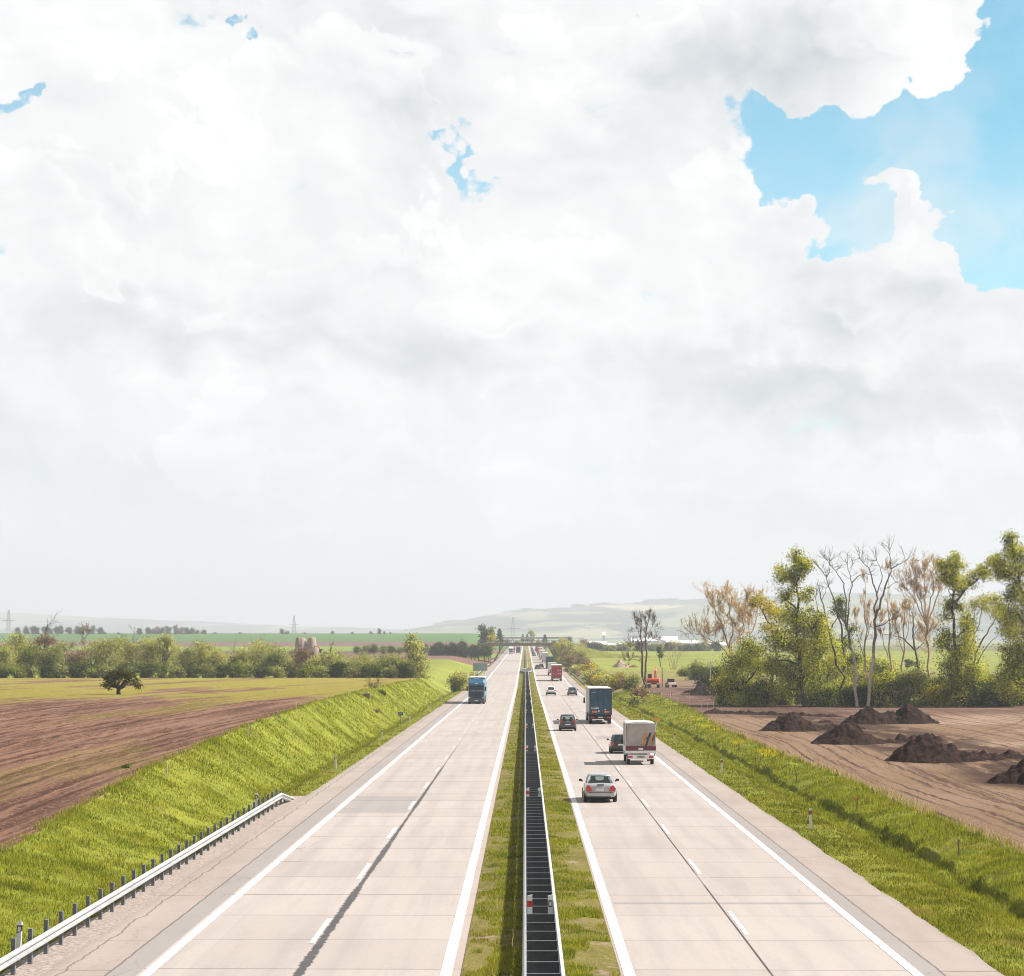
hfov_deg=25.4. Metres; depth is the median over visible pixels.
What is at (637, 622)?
bare tree
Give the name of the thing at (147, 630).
tree
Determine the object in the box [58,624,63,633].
tree
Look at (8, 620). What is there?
power pylon
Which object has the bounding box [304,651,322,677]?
willow tree
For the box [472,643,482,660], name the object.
tree
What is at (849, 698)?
bush
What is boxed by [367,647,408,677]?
willow tree
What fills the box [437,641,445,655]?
tree
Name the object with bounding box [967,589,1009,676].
broad tree
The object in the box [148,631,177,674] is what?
willow tree
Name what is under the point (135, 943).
hard shoulder
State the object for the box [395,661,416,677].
bush
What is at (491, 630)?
tree
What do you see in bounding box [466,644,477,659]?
tree
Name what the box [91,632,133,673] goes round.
willow tree
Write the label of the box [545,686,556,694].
car
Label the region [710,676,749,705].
bush
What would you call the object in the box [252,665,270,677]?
bush
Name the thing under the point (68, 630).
tree
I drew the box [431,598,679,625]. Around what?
hilltop wood
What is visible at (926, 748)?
earth heap
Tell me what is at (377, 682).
wild shrub
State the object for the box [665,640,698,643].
shed
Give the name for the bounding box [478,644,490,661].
tree
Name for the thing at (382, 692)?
brush pile
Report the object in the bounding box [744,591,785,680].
broad tree
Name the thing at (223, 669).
bush
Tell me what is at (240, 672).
bush
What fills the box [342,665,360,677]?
bush
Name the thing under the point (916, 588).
bare poplar
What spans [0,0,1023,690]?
sky
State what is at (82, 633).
bare tree
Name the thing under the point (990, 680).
bush
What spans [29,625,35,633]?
tree
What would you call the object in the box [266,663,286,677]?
bush
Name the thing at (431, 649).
tree
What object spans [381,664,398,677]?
bush
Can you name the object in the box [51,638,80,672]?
willow tree
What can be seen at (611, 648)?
hedge bush
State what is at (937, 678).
bush
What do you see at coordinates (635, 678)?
bush
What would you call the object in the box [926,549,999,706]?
poplar tree
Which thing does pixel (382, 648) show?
tree
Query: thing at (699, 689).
earth heap
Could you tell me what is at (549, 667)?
lorry
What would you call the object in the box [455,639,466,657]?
tree
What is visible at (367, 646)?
tree
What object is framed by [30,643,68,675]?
willow tree
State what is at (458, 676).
bush
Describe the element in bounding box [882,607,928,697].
broken tree
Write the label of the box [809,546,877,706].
dead tree
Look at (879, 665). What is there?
bush
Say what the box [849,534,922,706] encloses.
dead tree
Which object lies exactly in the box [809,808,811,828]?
marker post
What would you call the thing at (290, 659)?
willow tree
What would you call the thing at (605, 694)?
rear door
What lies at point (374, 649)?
tree
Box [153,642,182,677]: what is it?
willow tree
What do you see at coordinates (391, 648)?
tree
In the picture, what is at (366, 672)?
bush
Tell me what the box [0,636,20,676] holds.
willow tree
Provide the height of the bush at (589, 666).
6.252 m
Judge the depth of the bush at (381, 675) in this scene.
440.54 m
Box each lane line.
[309,663,509,942]
[536,652,749,934]
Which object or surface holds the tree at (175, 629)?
on the ground at (441, 668)
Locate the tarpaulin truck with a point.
(638, 740)
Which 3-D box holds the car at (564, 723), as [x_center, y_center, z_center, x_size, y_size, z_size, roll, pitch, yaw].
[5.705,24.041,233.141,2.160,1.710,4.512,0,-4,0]
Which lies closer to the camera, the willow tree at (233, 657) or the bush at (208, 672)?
the bush at (208, 672)
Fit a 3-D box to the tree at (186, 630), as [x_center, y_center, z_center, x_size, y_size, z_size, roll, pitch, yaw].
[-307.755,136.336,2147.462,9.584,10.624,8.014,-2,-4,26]
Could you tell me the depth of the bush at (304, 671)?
438.17 m
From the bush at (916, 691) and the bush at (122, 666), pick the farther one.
the bush at (122, 666)
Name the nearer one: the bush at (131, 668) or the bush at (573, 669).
the bush at (131, 668)
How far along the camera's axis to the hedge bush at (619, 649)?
1301.58 m
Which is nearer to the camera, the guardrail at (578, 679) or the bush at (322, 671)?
the bush at (322, 671)
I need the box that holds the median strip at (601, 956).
[461,646,621,975]
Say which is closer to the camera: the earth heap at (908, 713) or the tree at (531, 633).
the earth heap at (908, 713)
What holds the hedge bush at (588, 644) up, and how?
on the ground at (441, 668)
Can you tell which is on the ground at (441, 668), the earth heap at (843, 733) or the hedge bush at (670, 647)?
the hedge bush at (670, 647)
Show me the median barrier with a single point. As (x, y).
(542, 953)
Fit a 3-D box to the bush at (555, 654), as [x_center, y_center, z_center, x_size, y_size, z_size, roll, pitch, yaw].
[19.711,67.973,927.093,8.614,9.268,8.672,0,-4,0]
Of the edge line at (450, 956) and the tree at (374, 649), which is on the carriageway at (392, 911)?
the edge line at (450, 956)
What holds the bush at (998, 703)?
on the ploughed field at (962, 792)
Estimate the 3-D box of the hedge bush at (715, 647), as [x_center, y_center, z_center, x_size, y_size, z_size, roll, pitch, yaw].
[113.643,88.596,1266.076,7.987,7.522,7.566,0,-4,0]
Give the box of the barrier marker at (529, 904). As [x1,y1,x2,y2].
[527,895,531,913]
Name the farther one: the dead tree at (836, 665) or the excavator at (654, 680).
the excavator at (654, 680)
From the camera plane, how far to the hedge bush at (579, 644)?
1284.61 m
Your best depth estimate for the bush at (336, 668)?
440.17 m
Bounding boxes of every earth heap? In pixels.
[679,679,717,695]
[702,708,842,716]
[756,711,865,731]
[811,722,943,744]
[817,703,939,724]
[883,733,1023,763]
[985,758,1023,784]
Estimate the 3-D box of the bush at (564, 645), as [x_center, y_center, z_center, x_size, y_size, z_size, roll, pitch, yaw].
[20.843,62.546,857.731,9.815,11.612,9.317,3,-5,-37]
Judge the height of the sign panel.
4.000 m
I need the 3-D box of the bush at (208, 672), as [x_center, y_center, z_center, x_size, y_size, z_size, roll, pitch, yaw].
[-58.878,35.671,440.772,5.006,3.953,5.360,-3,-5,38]
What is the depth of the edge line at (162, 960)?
81.64 m
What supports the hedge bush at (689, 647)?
on the ground at (441, 668)
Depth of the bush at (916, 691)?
322.32 m
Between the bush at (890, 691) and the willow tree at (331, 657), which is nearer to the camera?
the bush at (890, 691)
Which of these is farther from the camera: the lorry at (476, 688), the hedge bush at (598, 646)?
the hedge bush at (598, 646)
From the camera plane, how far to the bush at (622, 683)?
438.04 m
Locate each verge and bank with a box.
[0,678,458,974]
[612,689,1023,975]
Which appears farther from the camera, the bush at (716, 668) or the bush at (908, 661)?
the bush at (908, 661)
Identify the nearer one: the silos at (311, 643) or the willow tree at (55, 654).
the willow tree at (55, 654)
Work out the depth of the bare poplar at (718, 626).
393.94 m
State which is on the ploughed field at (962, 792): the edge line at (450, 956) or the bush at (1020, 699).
the bush at (1020, 699)
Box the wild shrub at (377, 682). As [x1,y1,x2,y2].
[364,676,382,687]
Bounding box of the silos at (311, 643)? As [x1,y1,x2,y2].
[289,637,321,656]
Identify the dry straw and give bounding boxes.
[705,717,1023,852]
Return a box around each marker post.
[16,921,22,959]
[255,793,257,813]
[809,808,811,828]
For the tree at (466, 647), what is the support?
on the ground at (441, 668)
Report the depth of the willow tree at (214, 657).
444.83 m
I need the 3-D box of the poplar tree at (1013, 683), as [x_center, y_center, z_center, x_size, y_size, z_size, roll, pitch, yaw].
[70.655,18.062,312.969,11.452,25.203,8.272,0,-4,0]
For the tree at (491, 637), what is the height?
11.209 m
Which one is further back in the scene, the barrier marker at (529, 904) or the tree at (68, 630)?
the tree at (68, 630)
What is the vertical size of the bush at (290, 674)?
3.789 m
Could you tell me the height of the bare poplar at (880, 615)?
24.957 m
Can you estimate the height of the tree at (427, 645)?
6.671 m
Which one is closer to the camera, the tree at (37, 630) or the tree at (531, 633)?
the tree at (531, 633)
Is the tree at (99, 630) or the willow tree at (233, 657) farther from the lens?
the tree at (99, 630)
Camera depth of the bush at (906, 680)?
317.74 m
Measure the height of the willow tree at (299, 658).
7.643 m
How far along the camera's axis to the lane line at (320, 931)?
85.31 m
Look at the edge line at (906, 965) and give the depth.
78.94 m
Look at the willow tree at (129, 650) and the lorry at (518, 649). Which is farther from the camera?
the lorry at (518, 649)
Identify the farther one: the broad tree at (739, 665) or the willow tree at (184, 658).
the willow tree at (184, 658)
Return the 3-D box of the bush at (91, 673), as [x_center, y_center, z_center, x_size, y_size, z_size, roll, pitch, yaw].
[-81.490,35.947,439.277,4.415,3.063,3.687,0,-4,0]
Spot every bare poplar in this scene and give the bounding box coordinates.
[677,579,768,656]
[850,567,882,681]
[872,557,900,671]
[891,594,916,671]
[893,550,950,678]
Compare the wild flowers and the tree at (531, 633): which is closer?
the wild flowers
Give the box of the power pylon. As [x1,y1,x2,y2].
[2,611,14,630]
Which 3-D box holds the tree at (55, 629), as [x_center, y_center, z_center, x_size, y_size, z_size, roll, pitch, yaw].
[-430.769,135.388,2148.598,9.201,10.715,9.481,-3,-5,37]
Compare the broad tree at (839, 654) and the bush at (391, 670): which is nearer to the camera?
the broad tree at (839, 654)
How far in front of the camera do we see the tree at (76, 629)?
2147.37 m
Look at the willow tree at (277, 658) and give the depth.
443.49 m
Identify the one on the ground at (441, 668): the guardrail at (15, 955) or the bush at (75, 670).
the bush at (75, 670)
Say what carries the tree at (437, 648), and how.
on the ground at (441, 668)
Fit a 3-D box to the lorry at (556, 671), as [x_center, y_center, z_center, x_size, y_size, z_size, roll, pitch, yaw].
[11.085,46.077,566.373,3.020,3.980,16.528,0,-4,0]
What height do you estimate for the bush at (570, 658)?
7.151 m
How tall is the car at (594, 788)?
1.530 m
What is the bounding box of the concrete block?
[363,693,369,698]
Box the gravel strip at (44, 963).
[0,796,303,975]
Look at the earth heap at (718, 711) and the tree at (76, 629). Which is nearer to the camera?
the earth heap at (718, 711)
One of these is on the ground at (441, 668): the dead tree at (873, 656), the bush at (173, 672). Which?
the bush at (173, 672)
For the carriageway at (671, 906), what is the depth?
80.36 m
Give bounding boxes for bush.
[0,666,10,677]
[4,664,27,677]
[25,665,40,677]
[33,663,59,677]
[53,662,70,677]
[67,659,93,677]
[80,666,101,677]
[95,664,117,677]
[116,660,132,672]
[123,664,141,673]
[133,660,156,677]
[154,662,168,677]
[165,665,187,677]
[183,666,201,677]
[194,662,219,677]
[214,662,234,677]
[227,660,251,677]
[233,659,256,677]
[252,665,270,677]
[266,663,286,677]
[282,664,296,677]
[294,661,319,677]
[313,662,331,677]
[326,660,351,677]
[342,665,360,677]
[357,663,384,677]
[368,662,384,677]
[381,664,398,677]
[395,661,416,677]
[445,668,470,690]
[449,680,463,692]
[551,645,560,659]
[552,640,568,662]
[553,641,578,663]
[560,648,575,666]
[562,654,576,671]
[563,647,590,662]
[569,654,593,668]
[569,664,584,675]
[575,642,586,646]
[577,662,598,678]
[580,668,603,685]
[585,641,599,648]
[590,673,604,685]
[591,642,605,650]
[595,670,617,687]
[603,643,619,650]
[604,669,627,690]
[615,642,622,650]
[615,673,633,689]
[620,642,635,650]
[623,672,645,691]
[626,694,644,706]
[629,684,651,702]
[632,641,647,650]
[648,642,663,650]
[662,641,675,650]
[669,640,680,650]
[672,666,691,676]
[677,643,694,650]
[684,656,709,679]
[690,664,711,685]
[693,642,706,650]
[698,640,711,650]
[704,665,728,682]
[709,640,722,650]
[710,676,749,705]
[734,678,779,706]
[770,680,796,704]
[771,656,827,704]
[800,674,844,706]
[820,670,860,705]
[821,652,867,683]
[834,682,876,706]
[849,654,902,683]
[857,669,901,706]
[875,666,915,705]
[891,665,936,706]
[903,658,914,666]
[907,674,936,705]
[921,681,955,706]
[928,670,964,705]
[951,672,990,706]
[974,671,997,705]
[975,674,1020,706]
[989,666,1023,705]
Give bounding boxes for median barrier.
[522,649,564,975]
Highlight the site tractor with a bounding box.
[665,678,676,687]
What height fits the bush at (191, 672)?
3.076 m
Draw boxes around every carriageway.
[136,646,522,975]
[528,646,912,975]
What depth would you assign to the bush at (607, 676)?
467.48 m
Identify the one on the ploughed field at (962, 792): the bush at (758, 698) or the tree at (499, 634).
the bush at (758, 698)
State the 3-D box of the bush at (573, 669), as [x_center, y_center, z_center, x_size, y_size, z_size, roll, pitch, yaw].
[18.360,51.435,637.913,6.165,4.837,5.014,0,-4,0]
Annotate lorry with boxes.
[466,676,486,703]
[508,646,513,652]
[516,646,520,652]
[541,652,547,662]
[546,656,553,668]
[547,663,556,675]
[550,664,561,680]
[583,686,611,723]
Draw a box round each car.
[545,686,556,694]
[557,714,577,730]
[566,687,577,694]
[579,773,618,801]
[607,733,622,752]
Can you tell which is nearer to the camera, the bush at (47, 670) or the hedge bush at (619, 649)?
the bush at (47, 670)
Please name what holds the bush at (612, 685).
on the ground at (441, 668)
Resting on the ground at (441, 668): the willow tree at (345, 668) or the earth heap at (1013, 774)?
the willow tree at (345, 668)
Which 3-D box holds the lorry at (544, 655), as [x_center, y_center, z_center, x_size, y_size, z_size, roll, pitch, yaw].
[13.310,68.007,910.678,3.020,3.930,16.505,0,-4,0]
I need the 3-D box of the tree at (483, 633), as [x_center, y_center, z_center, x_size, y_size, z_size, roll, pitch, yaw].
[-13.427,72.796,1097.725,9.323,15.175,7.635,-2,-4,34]
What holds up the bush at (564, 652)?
on the ground at (441, 668)
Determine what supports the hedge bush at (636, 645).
on the ground at (441, 668)
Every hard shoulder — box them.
[40,648,508,975]
[540,646,1004,975]
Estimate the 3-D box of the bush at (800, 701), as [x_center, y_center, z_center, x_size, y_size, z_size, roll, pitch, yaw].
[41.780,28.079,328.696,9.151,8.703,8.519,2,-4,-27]
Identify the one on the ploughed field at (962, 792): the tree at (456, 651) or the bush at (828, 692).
the bush at (828, 692)
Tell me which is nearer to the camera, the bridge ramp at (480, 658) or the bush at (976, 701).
the bush at (976, 701)
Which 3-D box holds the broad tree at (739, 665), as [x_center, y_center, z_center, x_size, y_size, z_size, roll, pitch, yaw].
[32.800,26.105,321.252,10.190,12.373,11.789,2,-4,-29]
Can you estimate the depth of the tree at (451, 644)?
922.12 m
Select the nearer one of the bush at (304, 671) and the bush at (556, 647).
the bush at (304, 671)
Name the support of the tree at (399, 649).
on the ground at (441, 668)
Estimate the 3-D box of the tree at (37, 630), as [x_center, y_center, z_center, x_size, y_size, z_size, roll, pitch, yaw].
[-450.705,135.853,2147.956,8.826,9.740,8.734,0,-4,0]
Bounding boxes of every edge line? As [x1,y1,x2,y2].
[139,652,508,975]
[440,647,522,975]
[529,649,634,975]
[562,676,923,975]
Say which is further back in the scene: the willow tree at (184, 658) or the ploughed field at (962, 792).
the willow tree at (184, 658)
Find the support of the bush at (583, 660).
on the ground at (441, 668)
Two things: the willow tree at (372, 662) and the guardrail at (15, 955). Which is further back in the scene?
the willow tree at (372, 662)
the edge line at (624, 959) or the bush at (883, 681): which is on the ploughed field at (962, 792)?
the bush at (883, 681)
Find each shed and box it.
[589,641,606,644]
[630,638,658,643]
[660,636,677,642]
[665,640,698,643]
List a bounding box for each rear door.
[552,666,556,676]
[557,666,561,676]
[590,690,600,713]
[601,690,610,713]
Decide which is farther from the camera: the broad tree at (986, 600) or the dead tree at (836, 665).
the broad tree at (986, 600)
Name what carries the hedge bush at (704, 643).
on the ground at (441, 668)
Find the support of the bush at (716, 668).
on the ground at (441, 668)
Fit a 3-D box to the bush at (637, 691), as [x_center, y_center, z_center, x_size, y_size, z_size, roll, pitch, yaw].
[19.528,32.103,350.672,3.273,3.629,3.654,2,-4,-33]
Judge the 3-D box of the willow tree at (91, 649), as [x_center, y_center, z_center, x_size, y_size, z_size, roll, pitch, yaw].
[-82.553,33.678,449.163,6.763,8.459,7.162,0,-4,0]
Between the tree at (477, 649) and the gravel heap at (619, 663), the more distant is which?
the tree at (477, 649)
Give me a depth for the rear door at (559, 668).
558.17 m
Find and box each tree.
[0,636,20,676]
[1,631,33,675]
[16,639,42,674]
[23,626,29,633]
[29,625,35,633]
[30,614,62,675]
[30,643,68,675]
[34,626,40,633]
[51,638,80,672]
[52,627,58,633]
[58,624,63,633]
[60,646,90,675]
[64,627,72,633]
[73,625,79,633]
[77,622,91,673]
[80,637,103,668]
[89,625,95,633]
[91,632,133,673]
[96,627,104,633]
[99,667,143,694]
[111,634,131,666]
[118,625,142,673]
[131,635,167,672]
[145,627,150,633]
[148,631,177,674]
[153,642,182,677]
[154,626,161,633]
[165,626,171,633]
[171,646,198,677]
[172,624,179,633]
[177,627,184,633]
[183,627,190,633]
[188,637,223,677]
[203,645,229,666]
[223,639,244,676]
[229,643,263,677]
[245,633,293,677]
[260,646,291,677]
[283,654,299,676]
[287,641,317,669]
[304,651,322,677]
[312,638,350,677]
[340,655,354,677]
[341,648,375,676]
[352,645,361,653]
[360,643,371,653]
[362,654,385,677]
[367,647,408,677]
[368,643,378,656]
[378,643,389,653]
[386,645,395,652]
[394,645,405,654]
[401,629,433,682]
[419,643,428,653]
[426,642,438,655]
[432,641,442,655]
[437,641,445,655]
[443,643,452,654]
[447,642,455,655]
[452,643,460,656]
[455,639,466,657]
[459,641,470,657]
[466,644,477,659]
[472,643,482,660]
[475,623,494,642]
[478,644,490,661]
[484,645,493,662]
[487,626,498,653]
[487,633,495,657]
[495,628,503,649]
[527,629,535,642]
[578,638,587,645]
[618,608,662,688]
[656,646,663,666]
[706,674,726,691]
[707,630,787,706]
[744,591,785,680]
[752,546,842,706]
[807,615,853,697]
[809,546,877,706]
[811,578,850,705]
[828,594,866,676]
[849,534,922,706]
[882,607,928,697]
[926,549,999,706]
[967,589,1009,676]
[982,528,1023,705]
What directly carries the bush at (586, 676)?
on the ground at (441, 668)
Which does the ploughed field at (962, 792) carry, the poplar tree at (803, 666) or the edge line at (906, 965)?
the poplar tree at (803, 666)
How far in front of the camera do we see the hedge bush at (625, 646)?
1265.21 m
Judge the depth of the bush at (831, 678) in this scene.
466.77 m
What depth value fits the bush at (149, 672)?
439.60 m
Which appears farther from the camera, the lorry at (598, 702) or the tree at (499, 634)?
the tree at (499, 634)
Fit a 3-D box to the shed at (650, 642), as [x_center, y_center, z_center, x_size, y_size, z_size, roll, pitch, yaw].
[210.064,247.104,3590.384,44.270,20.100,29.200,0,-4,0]
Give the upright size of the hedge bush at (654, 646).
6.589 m
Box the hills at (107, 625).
[0,612,407,632]
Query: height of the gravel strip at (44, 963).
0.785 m
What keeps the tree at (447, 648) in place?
on the ground at (441, 668)
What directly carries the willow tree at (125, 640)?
on the ground at (441, 668)
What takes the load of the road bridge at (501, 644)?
on the ground at (441, 668)
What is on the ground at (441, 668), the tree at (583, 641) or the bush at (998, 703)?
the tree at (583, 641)
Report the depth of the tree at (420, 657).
450.36 m
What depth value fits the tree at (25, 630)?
2148.02 m
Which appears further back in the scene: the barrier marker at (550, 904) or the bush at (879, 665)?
the bush at (879, 665)
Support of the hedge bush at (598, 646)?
on the ground at (441, 668)
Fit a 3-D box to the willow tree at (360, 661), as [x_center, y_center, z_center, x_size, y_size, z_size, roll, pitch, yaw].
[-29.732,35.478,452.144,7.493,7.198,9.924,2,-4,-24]
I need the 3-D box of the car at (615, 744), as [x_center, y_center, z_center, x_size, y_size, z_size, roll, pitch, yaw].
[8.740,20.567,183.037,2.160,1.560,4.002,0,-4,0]
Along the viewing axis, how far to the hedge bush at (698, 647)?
1282.07 m
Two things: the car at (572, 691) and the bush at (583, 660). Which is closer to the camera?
the car at (572, 691)
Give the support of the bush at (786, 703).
on the ploughed field at (962, 792)
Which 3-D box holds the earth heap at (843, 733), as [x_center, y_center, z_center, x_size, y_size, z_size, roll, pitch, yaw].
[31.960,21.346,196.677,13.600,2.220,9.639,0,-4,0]
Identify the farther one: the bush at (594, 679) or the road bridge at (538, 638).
the road bridge at (538, 638)
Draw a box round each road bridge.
[477,640,572,660]
[495,636,571,646]
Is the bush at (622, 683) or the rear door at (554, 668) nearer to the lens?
the bush at (622, 683)
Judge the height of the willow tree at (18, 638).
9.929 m
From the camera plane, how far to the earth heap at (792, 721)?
223.72 m
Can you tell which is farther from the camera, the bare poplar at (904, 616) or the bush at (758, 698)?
the bare poplar at (904, 616)
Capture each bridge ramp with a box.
[424,646,487,659]
[575,646,664,657]
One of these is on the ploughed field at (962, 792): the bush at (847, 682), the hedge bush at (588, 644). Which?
the bush at (847, 682)
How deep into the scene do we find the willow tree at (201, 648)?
447.19 m
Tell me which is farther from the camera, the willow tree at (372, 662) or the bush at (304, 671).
the willow tree at (372, 662)
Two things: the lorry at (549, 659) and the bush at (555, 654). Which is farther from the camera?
the bush at (555, 654)
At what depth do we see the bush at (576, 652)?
737.29 m
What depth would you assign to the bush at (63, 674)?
439.62 m
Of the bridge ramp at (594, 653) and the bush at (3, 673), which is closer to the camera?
the bush at (3, 673)
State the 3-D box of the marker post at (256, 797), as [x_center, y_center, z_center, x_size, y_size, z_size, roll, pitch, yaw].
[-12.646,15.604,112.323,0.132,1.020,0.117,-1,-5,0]
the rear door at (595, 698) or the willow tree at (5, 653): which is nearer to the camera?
the rear door at (595, 698)
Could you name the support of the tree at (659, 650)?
on the ground at (441, 668)
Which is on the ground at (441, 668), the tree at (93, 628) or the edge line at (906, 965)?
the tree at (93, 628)
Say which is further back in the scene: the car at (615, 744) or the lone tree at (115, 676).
the lone tree at (115, 676)
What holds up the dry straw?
on the verge and bank at (933, 853)
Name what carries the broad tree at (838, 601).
on the ploughed field at (962, 792)
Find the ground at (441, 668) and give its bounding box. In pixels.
[0,633,1023,693]
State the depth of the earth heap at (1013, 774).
136.97 m
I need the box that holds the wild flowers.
[680,715,792,758]
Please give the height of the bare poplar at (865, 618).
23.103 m
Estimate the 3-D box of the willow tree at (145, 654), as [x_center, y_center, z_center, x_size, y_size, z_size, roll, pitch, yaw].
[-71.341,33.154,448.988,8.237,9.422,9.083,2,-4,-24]
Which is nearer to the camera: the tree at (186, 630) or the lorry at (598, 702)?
the lorry at (598, 702)
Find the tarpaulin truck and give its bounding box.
[621,720,655,763]
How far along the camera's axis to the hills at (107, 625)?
10492.46 m
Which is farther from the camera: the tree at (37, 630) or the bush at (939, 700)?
the tree at (37, 630)
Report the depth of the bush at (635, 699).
348.10 m
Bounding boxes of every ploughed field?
[0,678,415,852]
[641,688,1023,847]
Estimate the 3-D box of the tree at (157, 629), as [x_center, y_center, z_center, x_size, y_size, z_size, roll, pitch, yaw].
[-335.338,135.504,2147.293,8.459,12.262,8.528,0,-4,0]
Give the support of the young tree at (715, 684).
on the ploughed field at (962, 792)
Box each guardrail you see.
[0,789,294,974]
[564,666,584,685]
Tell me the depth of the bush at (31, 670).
440.84 m
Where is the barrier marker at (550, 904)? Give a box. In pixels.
[548,894,552,913]
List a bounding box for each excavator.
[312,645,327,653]
[647,667,659,687]
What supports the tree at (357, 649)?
on the ground at (441, 668)
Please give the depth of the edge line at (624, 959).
82.36 m
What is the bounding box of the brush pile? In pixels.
[378,689,386,694]
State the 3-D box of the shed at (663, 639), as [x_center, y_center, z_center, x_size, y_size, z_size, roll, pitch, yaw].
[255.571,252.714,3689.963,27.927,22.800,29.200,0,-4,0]
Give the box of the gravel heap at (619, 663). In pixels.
[612,659,628,667]
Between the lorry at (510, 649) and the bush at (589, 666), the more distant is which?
the lorry at (510, 649)
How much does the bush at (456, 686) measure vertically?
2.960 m
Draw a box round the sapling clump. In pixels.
[663,641,687,668]
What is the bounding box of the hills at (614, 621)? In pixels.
[392,592,1023,639]
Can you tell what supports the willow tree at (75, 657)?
on the ground at (441, 668)
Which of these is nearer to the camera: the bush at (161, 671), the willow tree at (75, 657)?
the bush at (161, 671)
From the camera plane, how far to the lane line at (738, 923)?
87.07 m
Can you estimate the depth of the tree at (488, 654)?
922.34 m
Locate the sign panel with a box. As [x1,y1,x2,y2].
[473,663,486,674]
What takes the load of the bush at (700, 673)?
on the ground at (441, 668)
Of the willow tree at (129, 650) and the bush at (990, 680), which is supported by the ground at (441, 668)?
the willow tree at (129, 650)
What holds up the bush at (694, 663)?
on the ground at (441, 668)
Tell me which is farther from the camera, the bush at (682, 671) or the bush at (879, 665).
the bush at (682, 671)
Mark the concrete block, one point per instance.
(367, 695)
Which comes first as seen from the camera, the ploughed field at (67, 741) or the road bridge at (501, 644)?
the ploughed field at (67, 741)
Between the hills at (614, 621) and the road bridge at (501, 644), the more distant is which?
the hills at (614, 621)
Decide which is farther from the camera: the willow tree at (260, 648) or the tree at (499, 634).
the tree at (499, 634)
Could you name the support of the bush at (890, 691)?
on the ploughed field at (962, 792)
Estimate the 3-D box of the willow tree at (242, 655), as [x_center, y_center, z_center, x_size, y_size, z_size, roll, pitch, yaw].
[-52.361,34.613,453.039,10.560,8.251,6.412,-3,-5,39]
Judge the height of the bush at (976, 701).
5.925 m
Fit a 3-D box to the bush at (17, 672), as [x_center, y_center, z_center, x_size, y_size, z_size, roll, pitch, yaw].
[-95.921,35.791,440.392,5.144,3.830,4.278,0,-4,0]
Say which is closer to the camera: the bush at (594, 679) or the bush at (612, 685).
the bush at (612, 685)
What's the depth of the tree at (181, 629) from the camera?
2145.57 m
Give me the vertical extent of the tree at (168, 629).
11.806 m
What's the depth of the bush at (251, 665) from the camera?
440.67 m
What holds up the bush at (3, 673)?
on the ground at (441, 668)
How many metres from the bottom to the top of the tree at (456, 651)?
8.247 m
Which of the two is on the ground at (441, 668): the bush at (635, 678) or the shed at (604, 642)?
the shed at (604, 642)
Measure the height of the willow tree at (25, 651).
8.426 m
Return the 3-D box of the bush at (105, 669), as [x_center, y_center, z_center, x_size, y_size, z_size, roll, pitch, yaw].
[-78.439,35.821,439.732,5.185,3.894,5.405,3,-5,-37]

